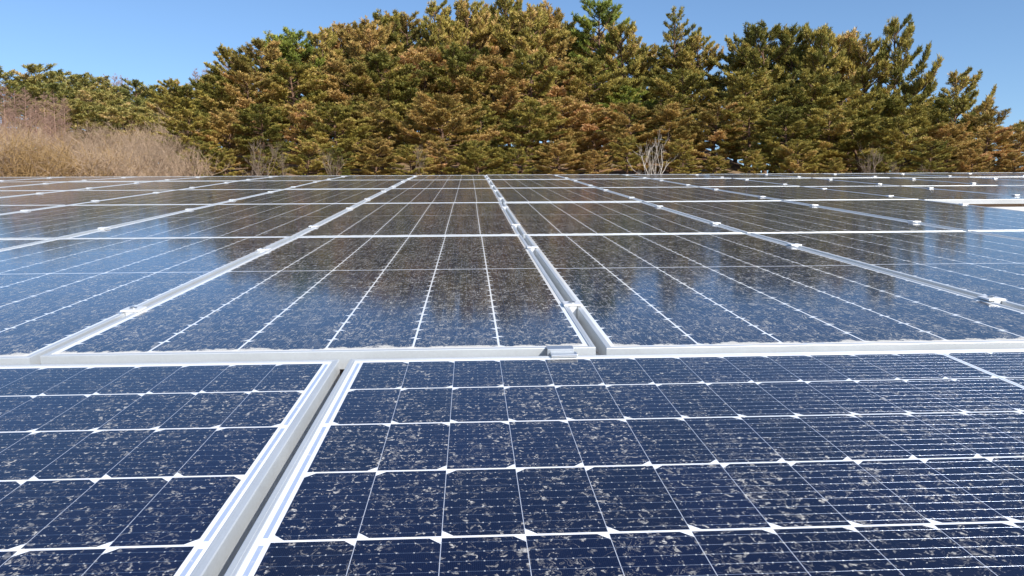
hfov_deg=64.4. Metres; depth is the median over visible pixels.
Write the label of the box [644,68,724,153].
pine tree
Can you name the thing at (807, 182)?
solar panel
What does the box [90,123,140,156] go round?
bare shrub
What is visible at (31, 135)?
bare shrub
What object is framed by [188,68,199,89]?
bare tree
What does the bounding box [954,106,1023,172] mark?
pine tree
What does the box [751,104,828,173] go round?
pine tree
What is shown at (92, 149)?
bare shrub
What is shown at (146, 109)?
pine tree
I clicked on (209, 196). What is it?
solar panel
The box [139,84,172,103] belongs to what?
pine tree
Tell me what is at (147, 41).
sky
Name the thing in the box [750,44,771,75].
pine tree
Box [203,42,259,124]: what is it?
pine tree
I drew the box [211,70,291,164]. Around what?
pine tree
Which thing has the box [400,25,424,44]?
pine tree
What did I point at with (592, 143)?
pine tree
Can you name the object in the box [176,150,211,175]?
bare shrub
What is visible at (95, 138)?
bare shrub
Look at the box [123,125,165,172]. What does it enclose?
bare shrub
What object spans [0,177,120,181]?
solar panel
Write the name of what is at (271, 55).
pine tree
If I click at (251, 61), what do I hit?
pine tree
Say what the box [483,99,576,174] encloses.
pine tree
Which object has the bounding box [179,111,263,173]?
pine tree
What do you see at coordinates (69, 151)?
bare shrub
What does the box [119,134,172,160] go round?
bare shrub
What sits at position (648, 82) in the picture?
pine tree
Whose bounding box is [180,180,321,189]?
solar panel
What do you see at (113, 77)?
bare tree
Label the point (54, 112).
bare tree
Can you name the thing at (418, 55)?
pine tree
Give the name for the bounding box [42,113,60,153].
bare tree
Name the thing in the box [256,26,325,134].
pine tree
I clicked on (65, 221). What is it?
solar panel
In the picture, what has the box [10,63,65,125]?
pine tree
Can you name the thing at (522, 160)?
pine tree
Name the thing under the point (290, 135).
pine tree
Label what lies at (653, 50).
pine tree
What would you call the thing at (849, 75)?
pine tree
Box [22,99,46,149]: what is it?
bare tree
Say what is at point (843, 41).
pine tree
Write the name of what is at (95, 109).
pine tree
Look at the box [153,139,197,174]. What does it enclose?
bare shrub
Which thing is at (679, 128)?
pine tree
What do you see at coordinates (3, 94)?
bare tree
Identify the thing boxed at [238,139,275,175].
bare sapling
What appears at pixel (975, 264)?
solar panel
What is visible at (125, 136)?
bare shrub
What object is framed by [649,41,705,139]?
pine tree
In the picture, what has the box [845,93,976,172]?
pine tree
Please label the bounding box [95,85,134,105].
pine tree
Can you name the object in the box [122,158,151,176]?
bare shrub
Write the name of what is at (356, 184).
solar panel
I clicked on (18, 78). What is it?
pine tree
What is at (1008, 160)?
pine tree
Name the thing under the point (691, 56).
pine tree
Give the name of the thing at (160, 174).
bare shrub
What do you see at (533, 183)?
solar panel
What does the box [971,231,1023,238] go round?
solar panel
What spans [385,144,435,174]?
pine tree
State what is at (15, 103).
bare tree
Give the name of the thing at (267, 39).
pine tree
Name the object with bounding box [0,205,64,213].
solar panel
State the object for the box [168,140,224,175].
pine tree
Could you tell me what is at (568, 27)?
pine tree
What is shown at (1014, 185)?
solar panel
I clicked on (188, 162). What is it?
bare shrub
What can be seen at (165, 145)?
bare shrub
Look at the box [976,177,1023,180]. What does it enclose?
solar panel
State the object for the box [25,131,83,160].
bare shrub
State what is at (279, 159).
pine tree
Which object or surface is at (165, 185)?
solar panel
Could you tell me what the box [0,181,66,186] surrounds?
solar panel
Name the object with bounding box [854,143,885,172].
bare sapling
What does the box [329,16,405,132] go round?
pine tree
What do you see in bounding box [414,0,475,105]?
pine tree
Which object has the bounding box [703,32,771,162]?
pine tree
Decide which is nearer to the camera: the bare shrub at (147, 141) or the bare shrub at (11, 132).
the bare shrub at (147, 141)
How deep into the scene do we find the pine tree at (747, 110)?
27.32 m
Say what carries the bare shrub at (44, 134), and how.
on the ground
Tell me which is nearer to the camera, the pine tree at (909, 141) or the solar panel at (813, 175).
the solar panel at (813, 175)
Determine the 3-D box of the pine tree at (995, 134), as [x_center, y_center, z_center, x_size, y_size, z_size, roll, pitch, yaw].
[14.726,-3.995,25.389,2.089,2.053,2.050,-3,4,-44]
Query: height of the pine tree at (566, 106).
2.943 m
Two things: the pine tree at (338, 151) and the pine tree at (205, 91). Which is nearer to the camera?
the pine tree at (338, 151)
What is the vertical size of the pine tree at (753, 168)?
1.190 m
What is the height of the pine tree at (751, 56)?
6.898 m
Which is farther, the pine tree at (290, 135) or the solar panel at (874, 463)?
the pine tree at (290, 135)
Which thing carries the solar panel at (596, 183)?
on the support rail
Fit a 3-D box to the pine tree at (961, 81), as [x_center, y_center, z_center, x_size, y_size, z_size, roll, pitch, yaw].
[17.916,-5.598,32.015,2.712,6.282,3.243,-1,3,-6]
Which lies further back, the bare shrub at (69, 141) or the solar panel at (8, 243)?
the bare shrub at (69, 141)
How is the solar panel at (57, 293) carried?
on the support rail
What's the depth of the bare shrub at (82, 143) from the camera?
28.06 m
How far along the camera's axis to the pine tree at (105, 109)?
48.73 m
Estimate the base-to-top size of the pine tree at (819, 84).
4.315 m
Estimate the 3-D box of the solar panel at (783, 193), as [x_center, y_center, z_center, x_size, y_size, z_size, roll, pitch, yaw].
[2.525,-0.845,7.292,1.044,0.035,2.246,-1,10,-3]
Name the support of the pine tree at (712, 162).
on the ground
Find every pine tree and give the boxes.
[0,66,27,126]
[0,74,44,130]
[0,82,72,137]
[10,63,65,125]
[28,81,70,117]
[37,98,99,149]
[40,69,90,103]
[50,100,127,151]
[56,73,110,130]
[57,84,96,131]
[62,89,126,135]
[75,103,135,148]
[82,72,118,105]
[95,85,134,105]
[97,106,159,150]
[98,89,136,121]
[102,112,174,159]
[113,78,155,111]
[121,96,153,116]
[133,114,170,140]
[138,102,166,150]
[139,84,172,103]
[140,78,198,162]
[149,83,222,152]
[156,106,221,173]
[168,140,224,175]
[173,74,224,147]
[179,73,259,160]
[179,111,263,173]
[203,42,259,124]
[203,147,249,175]
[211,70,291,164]
[224,58,262,104]
[225,37,288,150]
[232,102,295,174]
[251,30,303,152]
[253,58,328,154]
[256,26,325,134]
[259,152,289,175]
[279,99,331,167]
[280,138,332,175]
[288,65,364,151]
[295,26,350,106]
[298,101,374,175]
[312,20,377,135]
[317,56,390,161]
[322,147,355,175]
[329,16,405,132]
[335,49,432,163]
[345,137,399,175]
[354,97,408,170]
[366,8,413,120]
[375,100,450,174]
[378,44,469,146]
[384,7,431,118]
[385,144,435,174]
[391,91,500,174]
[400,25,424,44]
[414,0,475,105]
[414,42,494,164]
[424,138,457,174]
[429,0,502,134]
[440,139,510,174]
[445,51,537,157]
[449,105,515,172]
[461,3,514,121]
[483,0,525,145]
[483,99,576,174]
[490,2,569,137]
[491,45,568,160]
[498,146,535,174]
[500,0,585,149]
[500,95,606,170]
[529,57,593,141]
[529,139,584,174]
[542,18,595,105]
[551,54,630,154]
[558,20,584,59]
[562,104,628,171]
[568,0,631,147]
[578,150,617,173]
[587,30,630,87]
[591,85,658,148]
[597,21,647,130]
[598,102,665,173]
[608,135,647,173]
[613,46,656,117]
[622,75,696,157]
[626,42,657,101]
[634,101,702,172]
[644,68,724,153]
[649,6,701,139]
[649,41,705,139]
[663,138,702,173]
[665,33,724,143]
[683,100,747,173]
[701,155,731,173]
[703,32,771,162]
[706,67,783,170]
[717,75,810,173]
[717,100,782,173]
[727,19,799,173]
[738,149,768,173]
[750,43,798,173]
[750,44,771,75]
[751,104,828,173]
[762,21,823,173]
[774,139,824,173]
[780,68,854,171]
[787,105,867,172]
[789,23,851,172]
[803,80,900,172]
[805,115,911,172]
[818,27,875,151]
[819,157,848,172]
[825,47,876,109]
[829,32,897,172]
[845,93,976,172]
[856,114,947,172]
[866,153,904,172]
[870,14,943,148]
[882,75,948,172]
[902,121,983,172]
[902,140,958,172]
[911,92,995,172]
[935,66,1016,170]
[949,148,998,172]
[952,126,1015,172]
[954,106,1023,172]
[988,128,1023,172]
[992,152,1023,172]
[1011,120,1023,166]
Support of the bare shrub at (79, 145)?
on the ground
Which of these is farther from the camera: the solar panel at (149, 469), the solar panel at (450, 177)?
the solar panel at (450, 177)
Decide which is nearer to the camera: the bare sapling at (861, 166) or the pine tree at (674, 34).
the bare sapling at (861, 166)
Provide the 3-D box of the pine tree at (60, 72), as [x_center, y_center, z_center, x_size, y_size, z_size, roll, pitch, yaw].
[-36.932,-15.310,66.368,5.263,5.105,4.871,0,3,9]
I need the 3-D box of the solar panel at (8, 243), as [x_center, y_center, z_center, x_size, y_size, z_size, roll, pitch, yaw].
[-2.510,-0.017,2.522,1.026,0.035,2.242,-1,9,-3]
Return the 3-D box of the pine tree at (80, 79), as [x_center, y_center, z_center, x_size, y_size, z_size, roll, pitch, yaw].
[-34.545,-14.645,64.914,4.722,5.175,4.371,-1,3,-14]
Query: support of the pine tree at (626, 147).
on the ground
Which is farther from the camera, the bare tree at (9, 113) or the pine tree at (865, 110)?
the bare tree at (9, 113)
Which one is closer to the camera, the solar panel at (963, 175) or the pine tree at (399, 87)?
the solar panel at (963, 175)
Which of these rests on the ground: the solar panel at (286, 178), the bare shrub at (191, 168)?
the bare shrub at (191, 168)
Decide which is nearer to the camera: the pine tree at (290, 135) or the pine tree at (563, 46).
the pine tree at (290, 135)
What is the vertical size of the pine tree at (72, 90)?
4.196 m
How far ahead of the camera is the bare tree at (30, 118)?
35.88 m
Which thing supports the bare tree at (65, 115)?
on the ground
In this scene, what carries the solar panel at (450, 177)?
on the support rail
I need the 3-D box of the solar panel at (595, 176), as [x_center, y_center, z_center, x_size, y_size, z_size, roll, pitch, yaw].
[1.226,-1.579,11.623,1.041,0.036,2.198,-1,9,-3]
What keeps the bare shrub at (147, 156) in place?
on the ground
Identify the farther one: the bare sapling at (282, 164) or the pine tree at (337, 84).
the pine tree at (337, 84)
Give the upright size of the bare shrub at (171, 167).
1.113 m
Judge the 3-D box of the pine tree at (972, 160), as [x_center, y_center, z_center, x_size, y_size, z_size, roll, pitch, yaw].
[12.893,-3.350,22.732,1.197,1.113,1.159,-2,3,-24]
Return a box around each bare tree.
[0,85,20,136]
[0,91,28,140]
[1,106,16,139]
[13,87,40,134]
[19,109,41,144]
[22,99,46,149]
[34,94,57,136]
[42,94,68,155]
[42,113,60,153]
[52,96,78,148]
[110,72,118,85]
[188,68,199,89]
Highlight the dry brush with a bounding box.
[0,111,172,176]
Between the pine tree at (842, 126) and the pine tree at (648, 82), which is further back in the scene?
the pine tree at (648, 82)
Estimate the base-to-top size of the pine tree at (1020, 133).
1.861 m
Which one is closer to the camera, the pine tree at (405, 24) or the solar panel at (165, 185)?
the solar panel at (165, 185)
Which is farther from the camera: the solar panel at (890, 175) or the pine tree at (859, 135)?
the pine tree at (859, 135)
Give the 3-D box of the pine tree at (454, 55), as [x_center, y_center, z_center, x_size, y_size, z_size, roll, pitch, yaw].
[-2.296,-7.394,33.258,3.578,4.915,3.364,-1,3,-6]
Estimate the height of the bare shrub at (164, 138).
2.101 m
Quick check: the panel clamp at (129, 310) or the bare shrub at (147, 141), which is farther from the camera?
the bare shrub at (147, 141)
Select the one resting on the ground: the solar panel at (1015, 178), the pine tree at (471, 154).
the pine tree at (471, 154)
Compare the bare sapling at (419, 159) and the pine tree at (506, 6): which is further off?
the pine tree at (506, 6)
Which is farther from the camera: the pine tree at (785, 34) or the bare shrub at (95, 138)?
the pine tree at (785, 34)
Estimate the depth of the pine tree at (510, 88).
32.41 m
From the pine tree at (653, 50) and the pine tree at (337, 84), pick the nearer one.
the pine tree at (337, 84)
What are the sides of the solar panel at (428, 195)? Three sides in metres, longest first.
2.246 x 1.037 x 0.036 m
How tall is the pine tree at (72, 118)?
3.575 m
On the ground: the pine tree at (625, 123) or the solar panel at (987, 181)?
the pine tree at (625, 123)
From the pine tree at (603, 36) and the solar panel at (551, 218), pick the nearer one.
the solar panel at (551, 218)
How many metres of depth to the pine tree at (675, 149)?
24.51 m
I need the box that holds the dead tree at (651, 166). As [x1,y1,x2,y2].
[627,129,676,173]
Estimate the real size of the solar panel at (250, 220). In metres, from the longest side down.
2.293 x 1.030 x 0.035 m
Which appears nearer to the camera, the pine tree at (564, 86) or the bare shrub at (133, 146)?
the bare shrub at (133, 146)
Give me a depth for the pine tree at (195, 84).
35.47 m
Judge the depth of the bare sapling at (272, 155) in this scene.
22.89 m
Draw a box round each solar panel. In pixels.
[0,177,56,180]
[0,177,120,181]
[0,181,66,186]
[0,181,150,190]
[0,190,66,197]
[0,190,170,204]
[0,204,213,238]
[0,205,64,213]
[0,236,290,364]
[0,239,52,249]
[0,360,339,575]
[40,235,595,368]
[67,203,358,238]
[69,176,206,181]
[71,189,282,204]
[79,181,234,189]
[160,176,274,180]
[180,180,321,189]
[219,189,387,203]
[224,348,1023,575]
[243,176,340,180]
[287,180,404,188]
[296,202,519,236]
[328,175,416,180]
[363,188,501,203]
[391,179,491,188]
[408,175,486,179]
[486,174,567,180]
[490,179,592,189]
[495,187,641,202]
[503,202,741,239]
[525,233,1023,354]
[558,174,649,179]
[571,179,695,187]
[598,187,781,202]
[621,174,724,178]
[644,201,961,233]
[656,178,795,186]
[691,174,806,177]
[703,186,913,200]
[735,178,895,185]
[751,231,1023,309]
[763,173,889,177]
[785,199,1023,231]
[804,186,1023,203]
[818,178,986,185]
[821,173,952,177]
[892,173,1023,176]
[892,177,1023,184]
[909,185,1023,195]
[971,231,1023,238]
[972,172,1023,175]
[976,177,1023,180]
[1000,185,1023,186]
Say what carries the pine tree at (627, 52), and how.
on the ground
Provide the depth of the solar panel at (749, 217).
4.62 m
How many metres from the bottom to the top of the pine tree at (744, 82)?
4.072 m
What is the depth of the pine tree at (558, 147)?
25.44 m
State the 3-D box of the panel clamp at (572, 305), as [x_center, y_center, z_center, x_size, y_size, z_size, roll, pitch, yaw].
[0.146,0.053,1.991,0.044,0.039,0.050,-1,9,-3]
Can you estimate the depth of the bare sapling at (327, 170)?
23.38 m
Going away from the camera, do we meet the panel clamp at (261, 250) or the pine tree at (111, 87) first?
the panel clamp at (261, 250)
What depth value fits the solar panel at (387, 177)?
11.50 m
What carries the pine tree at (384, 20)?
on the ground
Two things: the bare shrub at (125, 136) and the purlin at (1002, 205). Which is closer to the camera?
the purlin at (1002, 205)
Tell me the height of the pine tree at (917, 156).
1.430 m
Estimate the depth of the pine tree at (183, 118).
26.40 m
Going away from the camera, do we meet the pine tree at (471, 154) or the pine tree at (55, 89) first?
the pine tree at (471, 154)
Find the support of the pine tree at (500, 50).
on the ground
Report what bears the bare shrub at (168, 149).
on the ground
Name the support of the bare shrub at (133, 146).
on the ground
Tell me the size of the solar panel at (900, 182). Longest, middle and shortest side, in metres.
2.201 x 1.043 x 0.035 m
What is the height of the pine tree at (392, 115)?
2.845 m
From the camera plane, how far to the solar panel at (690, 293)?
2.05 m
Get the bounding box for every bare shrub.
[0,117,51,142]
[1,122,25,142]
[8,123,66,147]
[11,121,60,145]
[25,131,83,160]
[34,134,76,153]
[48,128,85,164]
[49,139,95,164]
[50,122,105,154]
[54,138,102,159]
[64,131,94,162]
[71,122,122,156]
[72,120,132,152]
[74,135,122,156]
[78,142,105,161]
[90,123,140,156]
[90,129,142,157]
[95,144,127,162]
[108,121,155,154]
[109,119,174,162]
[109,124,155,158]
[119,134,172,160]
[119,137,158,175]
[120,132,182,173]
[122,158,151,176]
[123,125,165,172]
[124,126,184,171]
[125,146,174,176]
[140,132,195,175]
[140,143,177,176]
[141,118,173,176]
[150,162,170,176]
[151,125,186,173]
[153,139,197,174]
[156,157,183,176]
[159,153,204,172]
[163,163,185,176]
[165,147,196,175]
[174,157,200,175]
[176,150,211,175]
[196,157,228,175]
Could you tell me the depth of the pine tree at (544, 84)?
32.49 m
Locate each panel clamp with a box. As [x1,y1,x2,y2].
[120,306,146,315]
[257,248,270,252]
[526,245,537,254]
[546,346,577,356]
[562,301,581,318]
[787,243,801,247]
[977,296,1005,303]
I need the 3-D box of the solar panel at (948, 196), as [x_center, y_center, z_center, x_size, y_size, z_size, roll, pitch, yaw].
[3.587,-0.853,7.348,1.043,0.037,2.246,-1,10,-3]
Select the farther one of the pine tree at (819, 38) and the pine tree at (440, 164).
the pine tree at (819, 38)
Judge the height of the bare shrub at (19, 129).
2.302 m
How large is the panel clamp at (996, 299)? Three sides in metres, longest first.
0.050 x 0.044 x 0.039 m
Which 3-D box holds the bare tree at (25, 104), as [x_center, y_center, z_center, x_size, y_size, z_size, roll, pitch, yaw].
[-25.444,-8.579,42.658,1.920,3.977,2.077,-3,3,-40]
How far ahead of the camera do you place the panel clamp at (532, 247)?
3.20 m
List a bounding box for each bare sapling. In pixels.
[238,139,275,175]
[246,142,283,175]
[264,152,292,175]
[314,145,345,175]
[412,145,430,174]
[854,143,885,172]
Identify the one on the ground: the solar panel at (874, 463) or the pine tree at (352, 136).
the pine tree at (352, 136)
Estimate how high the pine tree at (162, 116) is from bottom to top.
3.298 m
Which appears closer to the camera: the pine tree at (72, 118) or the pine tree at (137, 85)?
the pine tree at (72, 118)
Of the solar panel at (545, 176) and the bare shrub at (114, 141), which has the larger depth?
the bare shrub at (114, 141)
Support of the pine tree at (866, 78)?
on the ground
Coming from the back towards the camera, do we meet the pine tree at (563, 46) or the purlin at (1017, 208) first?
the pine tree at (563, 46)
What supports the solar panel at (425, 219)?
on the support rail
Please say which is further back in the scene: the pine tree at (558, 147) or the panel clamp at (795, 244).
the pine tree at (558, 147)
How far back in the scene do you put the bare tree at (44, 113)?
44.78 m
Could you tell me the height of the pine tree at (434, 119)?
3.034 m
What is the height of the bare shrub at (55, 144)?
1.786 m
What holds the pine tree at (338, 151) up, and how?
on the ground
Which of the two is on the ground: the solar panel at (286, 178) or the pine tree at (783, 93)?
the pine tree at (783, 93)
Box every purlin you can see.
[967,204,1023,206]
[992,207,1023,210]
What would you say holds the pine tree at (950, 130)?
on the ground
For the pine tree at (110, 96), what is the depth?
56.59 m
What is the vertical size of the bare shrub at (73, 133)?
2.254 m
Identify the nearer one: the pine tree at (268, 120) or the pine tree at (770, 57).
the pine tree at (268, 120)
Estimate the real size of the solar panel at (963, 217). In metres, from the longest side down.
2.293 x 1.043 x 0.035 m
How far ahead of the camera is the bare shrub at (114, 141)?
25.71 m
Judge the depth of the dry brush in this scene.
18.89 m
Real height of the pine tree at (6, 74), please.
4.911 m
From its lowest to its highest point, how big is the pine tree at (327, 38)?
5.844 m
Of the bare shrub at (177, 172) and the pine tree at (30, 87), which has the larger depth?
the pine tree at (30, 87)
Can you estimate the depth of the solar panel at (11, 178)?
11.58 m
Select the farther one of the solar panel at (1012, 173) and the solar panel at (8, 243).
the solar panel at (1012, 173)
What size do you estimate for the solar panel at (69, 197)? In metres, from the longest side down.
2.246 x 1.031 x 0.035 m
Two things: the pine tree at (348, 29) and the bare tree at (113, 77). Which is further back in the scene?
the bare tree at (113, 77)
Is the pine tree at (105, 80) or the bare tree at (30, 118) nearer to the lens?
the bare tree at (30, 118)
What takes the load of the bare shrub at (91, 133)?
on the ground
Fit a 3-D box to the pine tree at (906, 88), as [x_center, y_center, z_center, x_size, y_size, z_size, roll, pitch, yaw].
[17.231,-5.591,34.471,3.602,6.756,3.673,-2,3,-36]
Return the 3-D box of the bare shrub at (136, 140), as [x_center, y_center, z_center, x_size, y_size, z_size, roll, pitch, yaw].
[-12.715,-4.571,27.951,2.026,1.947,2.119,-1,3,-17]
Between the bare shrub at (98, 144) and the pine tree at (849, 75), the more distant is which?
the pine tree at (849, 75)
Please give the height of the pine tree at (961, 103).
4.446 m
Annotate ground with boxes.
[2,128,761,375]
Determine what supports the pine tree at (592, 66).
on the ground
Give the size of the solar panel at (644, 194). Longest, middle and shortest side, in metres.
2.246 x 1.048 x 0.037 m
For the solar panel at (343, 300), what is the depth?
1.94 m
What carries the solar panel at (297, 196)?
on the support rail
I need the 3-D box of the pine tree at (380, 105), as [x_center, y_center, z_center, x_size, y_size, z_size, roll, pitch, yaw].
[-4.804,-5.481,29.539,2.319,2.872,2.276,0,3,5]
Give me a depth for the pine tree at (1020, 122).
32.73 m
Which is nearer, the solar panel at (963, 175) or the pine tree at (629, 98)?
the solar panel at (963, 175)
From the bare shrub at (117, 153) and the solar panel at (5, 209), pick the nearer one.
the solar panel at (5, 209)
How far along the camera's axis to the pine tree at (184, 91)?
30.86 m
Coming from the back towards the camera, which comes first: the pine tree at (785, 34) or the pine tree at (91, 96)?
the pine tree at (91, 96)
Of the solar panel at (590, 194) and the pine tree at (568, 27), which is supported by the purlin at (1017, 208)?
the solar panel at (590, 194)
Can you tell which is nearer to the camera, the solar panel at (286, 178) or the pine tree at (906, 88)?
the solar panel at (286, 178)
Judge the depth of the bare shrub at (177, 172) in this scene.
20.42 m
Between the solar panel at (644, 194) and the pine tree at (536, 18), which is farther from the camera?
the pine tree at (536, 18)
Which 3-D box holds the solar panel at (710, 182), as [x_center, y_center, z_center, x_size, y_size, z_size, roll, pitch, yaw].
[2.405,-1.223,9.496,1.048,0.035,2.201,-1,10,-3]
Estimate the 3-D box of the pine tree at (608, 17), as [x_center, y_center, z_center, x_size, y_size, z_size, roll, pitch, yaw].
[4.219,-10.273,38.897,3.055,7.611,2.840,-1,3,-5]
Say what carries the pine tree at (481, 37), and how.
on the ground
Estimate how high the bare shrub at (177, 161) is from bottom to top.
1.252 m
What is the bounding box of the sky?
[0,0,1023,173]
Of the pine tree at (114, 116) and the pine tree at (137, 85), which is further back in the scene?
the pine tree at (137, 85)
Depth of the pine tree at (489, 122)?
29.29 m
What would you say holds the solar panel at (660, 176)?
on the support rail
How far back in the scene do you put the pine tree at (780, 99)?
32.39 m
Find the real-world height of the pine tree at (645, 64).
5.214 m
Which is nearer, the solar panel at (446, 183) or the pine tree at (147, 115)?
the solar panel at (446, 183)
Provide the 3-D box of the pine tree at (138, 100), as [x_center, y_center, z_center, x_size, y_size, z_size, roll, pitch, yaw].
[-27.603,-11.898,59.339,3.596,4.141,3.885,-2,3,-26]
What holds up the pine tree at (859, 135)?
on the ground
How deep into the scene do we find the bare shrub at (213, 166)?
21.44 m
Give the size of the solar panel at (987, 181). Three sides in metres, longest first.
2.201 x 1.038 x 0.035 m
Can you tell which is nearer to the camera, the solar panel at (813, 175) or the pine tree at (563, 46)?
the solar panel at (813, 175)
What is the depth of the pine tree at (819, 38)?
34.61 m
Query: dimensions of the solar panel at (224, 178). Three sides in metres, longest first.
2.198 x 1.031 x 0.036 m
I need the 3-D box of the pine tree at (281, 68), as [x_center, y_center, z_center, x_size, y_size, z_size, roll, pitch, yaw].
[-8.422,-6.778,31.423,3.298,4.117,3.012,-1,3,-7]
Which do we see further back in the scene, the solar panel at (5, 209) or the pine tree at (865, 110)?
the pine tree at (865, 110)
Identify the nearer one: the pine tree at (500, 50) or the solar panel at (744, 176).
the solar panel at (744, 176)
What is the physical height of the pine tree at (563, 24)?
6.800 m
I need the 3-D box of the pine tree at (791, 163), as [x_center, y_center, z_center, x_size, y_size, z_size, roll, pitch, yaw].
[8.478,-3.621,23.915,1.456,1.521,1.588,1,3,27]
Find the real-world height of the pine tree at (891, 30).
9.380 m
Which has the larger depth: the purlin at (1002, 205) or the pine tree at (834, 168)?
the pine tree at (834, 168)
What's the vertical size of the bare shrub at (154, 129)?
2.478 m
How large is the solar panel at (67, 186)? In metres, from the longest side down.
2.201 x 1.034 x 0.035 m
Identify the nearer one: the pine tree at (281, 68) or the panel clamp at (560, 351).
the panel clamp at (560, 351)
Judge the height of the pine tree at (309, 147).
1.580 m
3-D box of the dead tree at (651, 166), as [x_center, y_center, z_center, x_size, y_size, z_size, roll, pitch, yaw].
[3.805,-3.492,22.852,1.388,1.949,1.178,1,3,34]
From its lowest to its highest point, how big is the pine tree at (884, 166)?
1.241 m
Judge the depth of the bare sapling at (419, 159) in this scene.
24.15 m
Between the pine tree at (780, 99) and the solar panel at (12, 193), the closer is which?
the solar panel at (12, 193)
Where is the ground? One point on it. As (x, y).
(734, 168)
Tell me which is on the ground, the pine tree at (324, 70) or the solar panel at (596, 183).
the pine tree at (324, 70)
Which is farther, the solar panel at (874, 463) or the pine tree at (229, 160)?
the pine tree at (229, 160)
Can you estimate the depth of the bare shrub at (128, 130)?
32.99 m
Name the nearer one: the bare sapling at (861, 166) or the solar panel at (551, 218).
the solar panel at (551, 218)
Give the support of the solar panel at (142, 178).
on the support rail
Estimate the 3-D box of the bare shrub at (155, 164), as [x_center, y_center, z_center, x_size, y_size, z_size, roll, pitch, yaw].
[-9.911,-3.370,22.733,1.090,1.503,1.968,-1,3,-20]
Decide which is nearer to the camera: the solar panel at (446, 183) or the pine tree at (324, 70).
the solar panel at (446, 183)
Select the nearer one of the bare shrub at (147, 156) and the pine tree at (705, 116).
the bare shrub at (147, 156)
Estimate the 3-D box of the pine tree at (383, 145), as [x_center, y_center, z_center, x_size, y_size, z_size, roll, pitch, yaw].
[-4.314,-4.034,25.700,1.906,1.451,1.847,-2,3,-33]
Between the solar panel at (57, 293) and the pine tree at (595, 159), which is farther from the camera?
the pine tree at (595, 159)
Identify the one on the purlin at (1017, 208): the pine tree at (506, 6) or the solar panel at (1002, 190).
the solar panel at (1002, 190)
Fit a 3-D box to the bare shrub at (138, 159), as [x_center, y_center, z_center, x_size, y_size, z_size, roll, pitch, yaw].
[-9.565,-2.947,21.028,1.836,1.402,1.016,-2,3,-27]
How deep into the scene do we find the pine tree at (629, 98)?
33.11 m

